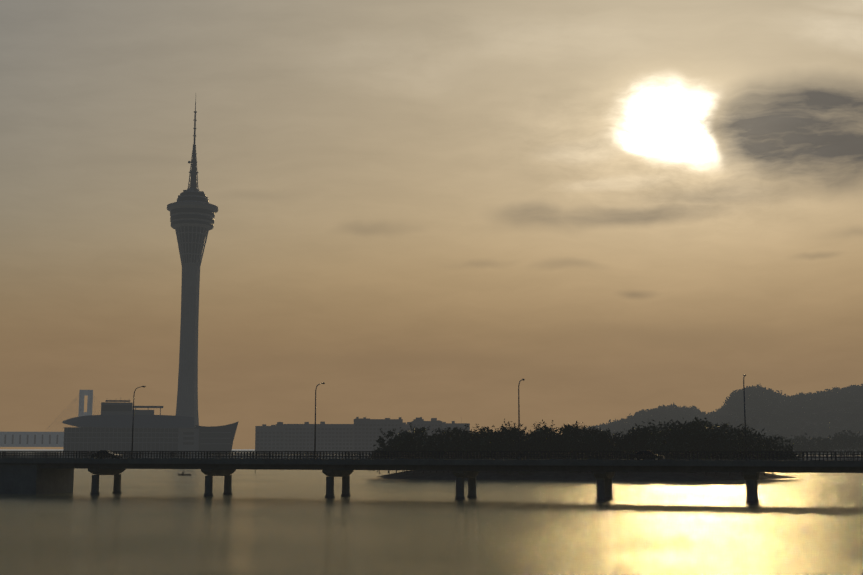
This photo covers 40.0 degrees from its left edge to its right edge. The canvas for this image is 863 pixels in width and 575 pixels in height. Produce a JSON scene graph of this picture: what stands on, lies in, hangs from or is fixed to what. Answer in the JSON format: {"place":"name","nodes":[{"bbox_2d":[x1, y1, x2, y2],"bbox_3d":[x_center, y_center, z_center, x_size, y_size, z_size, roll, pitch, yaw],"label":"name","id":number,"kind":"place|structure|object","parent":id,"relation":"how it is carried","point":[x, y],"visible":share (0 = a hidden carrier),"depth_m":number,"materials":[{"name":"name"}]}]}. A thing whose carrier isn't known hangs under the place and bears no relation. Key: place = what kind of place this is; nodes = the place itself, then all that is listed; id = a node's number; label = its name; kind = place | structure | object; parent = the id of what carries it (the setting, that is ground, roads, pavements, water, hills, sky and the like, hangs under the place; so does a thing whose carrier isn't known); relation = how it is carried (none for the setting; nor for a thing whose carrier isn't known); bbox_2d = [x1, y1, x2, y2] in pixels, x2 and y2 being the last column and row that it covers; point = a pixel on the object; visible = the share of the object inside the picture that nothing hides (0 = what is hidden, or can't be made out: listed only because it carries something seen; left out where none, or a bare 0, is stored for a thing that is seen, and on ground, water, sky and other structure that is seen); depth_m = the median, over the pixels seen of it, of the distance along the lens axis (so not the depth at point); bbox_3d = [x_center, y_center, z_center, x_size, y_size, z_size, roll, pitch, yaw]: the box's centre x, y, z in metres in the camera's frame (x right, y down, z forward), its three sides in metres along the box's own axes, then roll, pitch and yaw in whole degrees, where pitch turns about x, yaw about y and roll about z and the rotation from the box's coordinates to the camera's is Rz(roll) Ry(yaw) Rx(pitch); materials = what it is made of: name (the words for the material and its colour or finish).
{"place":"outdoors","nodes":[
{"label":"outdoors","id":0,"kind":"place"},
{"bbox_2d":[0,449,862,574],"bbox_3d":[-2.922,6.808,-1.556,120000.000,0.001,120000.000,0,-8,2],"label":"water","id":1,"kind":"structure","parent":0,"point":[173,522],"depth_m":106.42,"materials":[{"name":"grey liquid"}]},
{"bbox_2d":[0,458,862,503],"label":"bridge","id":2,"kind":"structure","parent":1,"relation":"in","point":[34,476],"depth_m":168.79,"materials":[{"name":"concrete"}]},
{"bbox_2d":[92,450,121,458],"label":"sedan","id":3,"kind":"object","parent":2,"relation":"on","point":[106,454],"visible":0.67,"depth_m":183.70,"materials":[{"name":"black paint"}]},
{"bbox_2d":[131,386,145,458],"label":"street lamp","id":4,"kind":"object","parent":2,"relation":"on","point":[133,423],"visible":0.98,"depth_m":180.23,"materials":[{"name":"silver metal"}]},
{"bbox_2d":[314,382,324,458],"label":"street lamp","id":5,"kind":"object","parent":2,"relation":"on","point":[315,423],"visible":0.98,"depth_m":170.88,"materials":[{"name":"silver metal"}]},
{"bbox_2d":[0,451,862,460],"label":"bridge railing","id":6,"kind":"object","parent":2,"relation":"on","point":[220,456],"visible":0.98,"depth_m":167.63,"materials":[{"name":"black metal"}]},
{"bbox_2d":[518,379,524,459],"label":"street lamp","id":7,"kind":"object","parent":2,"relation":"on","point":[519,420],"visible":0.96,"depth_m":161.78,"materials":[{"name":"silver metal"}]},
{"bbox_2d":[629,450,664,459],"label":"sedan","id":8,"kind":"object","parent":2,"relation":"on","point":[646,456],"visible":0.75,"depth_m":158.18,"materials":[{"name":"grey paint"}]},
{"bbox_2d":[743,374,747,459],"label":"street lamp","id":9,"kind":"object","parent":2,"relation":"on","point":[744,375],"visible":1,"depth_m":152.63,"materials":[{"name":"silver metal"}]},
{"bbox_2d":[0,450,862,459],"bbox_3d":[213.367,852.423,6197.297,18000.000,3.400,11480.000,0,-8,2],"label":"shore land","id":10,"kind":"structure","parent":0,"point":[318,455],"depth_m":908.96,"materials":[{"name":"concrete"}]},
{"bbox_2d":[0,390,100,446],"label":"distant bridge","id":11,"kind":"structure","parent":10,"relation":"on","point":[32,439],"depth_m":1459.63,"materials":[{"name":"white concrete"}]},
{"bbox_2d":[62,400,238,454],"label":"building","id":12,"kind":"structure","parent":10,"relation":"on","point":[109,427],"depth_m":976.95,"materials":[{"name":"grey glass"}]},
{"bbox_2d":[167,99,217,425],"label":"observation tower","id":13,"kind":"structure","parent":10,"relation":"on","point":[192,210],"depth_m":1080.22,"materials":[{"name":"concrete"}]},
{"bbox_2d":[255,423,284,453],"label":"waterfront block","id":14,"kind":"structure","parent":10,"relation":"on","point":[270,438],"depth_m":1132.90,"materials":[{"name":"grey"}]},
{"bbox_2d":[284,422,353,453],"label":"waterfront block","id":15,"kind":"structure","parent":10,"relation":"on","point":[329,437],"depth_m":1139.93,"materials":[{"name":"grey"}]},
{"bbox_2d":[353,417,402,453],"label":"waterfront block","id":16,"kind":"structure","parent":10,"relation":"on","point":[367,433],"depth_m":1134.13,"materials":[{"name":"grey"}]},
{"bbox_2d":[403,422,411,432],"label":"waterfront block","id":17,"kind":"structure","parent":10,"relation":"on","point":[407,427],"depth_m":1144.75,"materials":[{"name":"grey"}]},
{"bbox_2d":[411,419,441,437],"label":"waterfront block","id":18,"kind":"structure","parent":10,"relation":"on","point":[434,425],"depth_m":1140.15,"materials":[{"name":"grey"}]},
{"bbox_2d":[442,421,469,431],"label":"waterfront block","id":19,"kind":"structure","parent":10,"relation":"on","point":[453,424],"depth_m":1145.93,"materials":[{"name":"grey"}]},
{"bbox_2d":[763,429,862,456],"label":"shore trees","id":20,"kind":"object","parent":10,"relation":"on","point":[841,442],"visible":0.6,"depth_m":661.41,"materials":[{"name":"green plant"}]},
{"bbox_2d":[0,0,862,448],"label":"sky","id":21,"kind":"structure","parent":0,"point":[428,209],"materials":[{"name":"beige"}]},
{"bbox_2d":[377,470,794,480],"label":"island shore","id":22,"kind":"structure","parent":0,"point":[589,476],"depth_m":272.24,"materials":[{"name":"soil"}]},
{"bbox_2d":[367,417,800,475],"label":"island trees","id":23,"kind":"object","parent":22,"relation":"on","point":[699,435],"visible":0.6,"depth_m":277.97,"materials":[{"name":"green plant"}]},
{"bbox_2d":[729,400,862,453],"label":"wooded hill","id":24,"kind":"structure","parent":0,"point":[760,427],"depth_m":1198.72,"materials":[{"name":"grey plant"}]},
{"bbox_2d":[586,384,862,449],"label":"hill trees","id":25,"kind":"object","parent":24,"relation":"on","point":[843,402],"visible":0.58,"depth_m":1258.10,"materials":[{"name":"green plant"}]}
]}

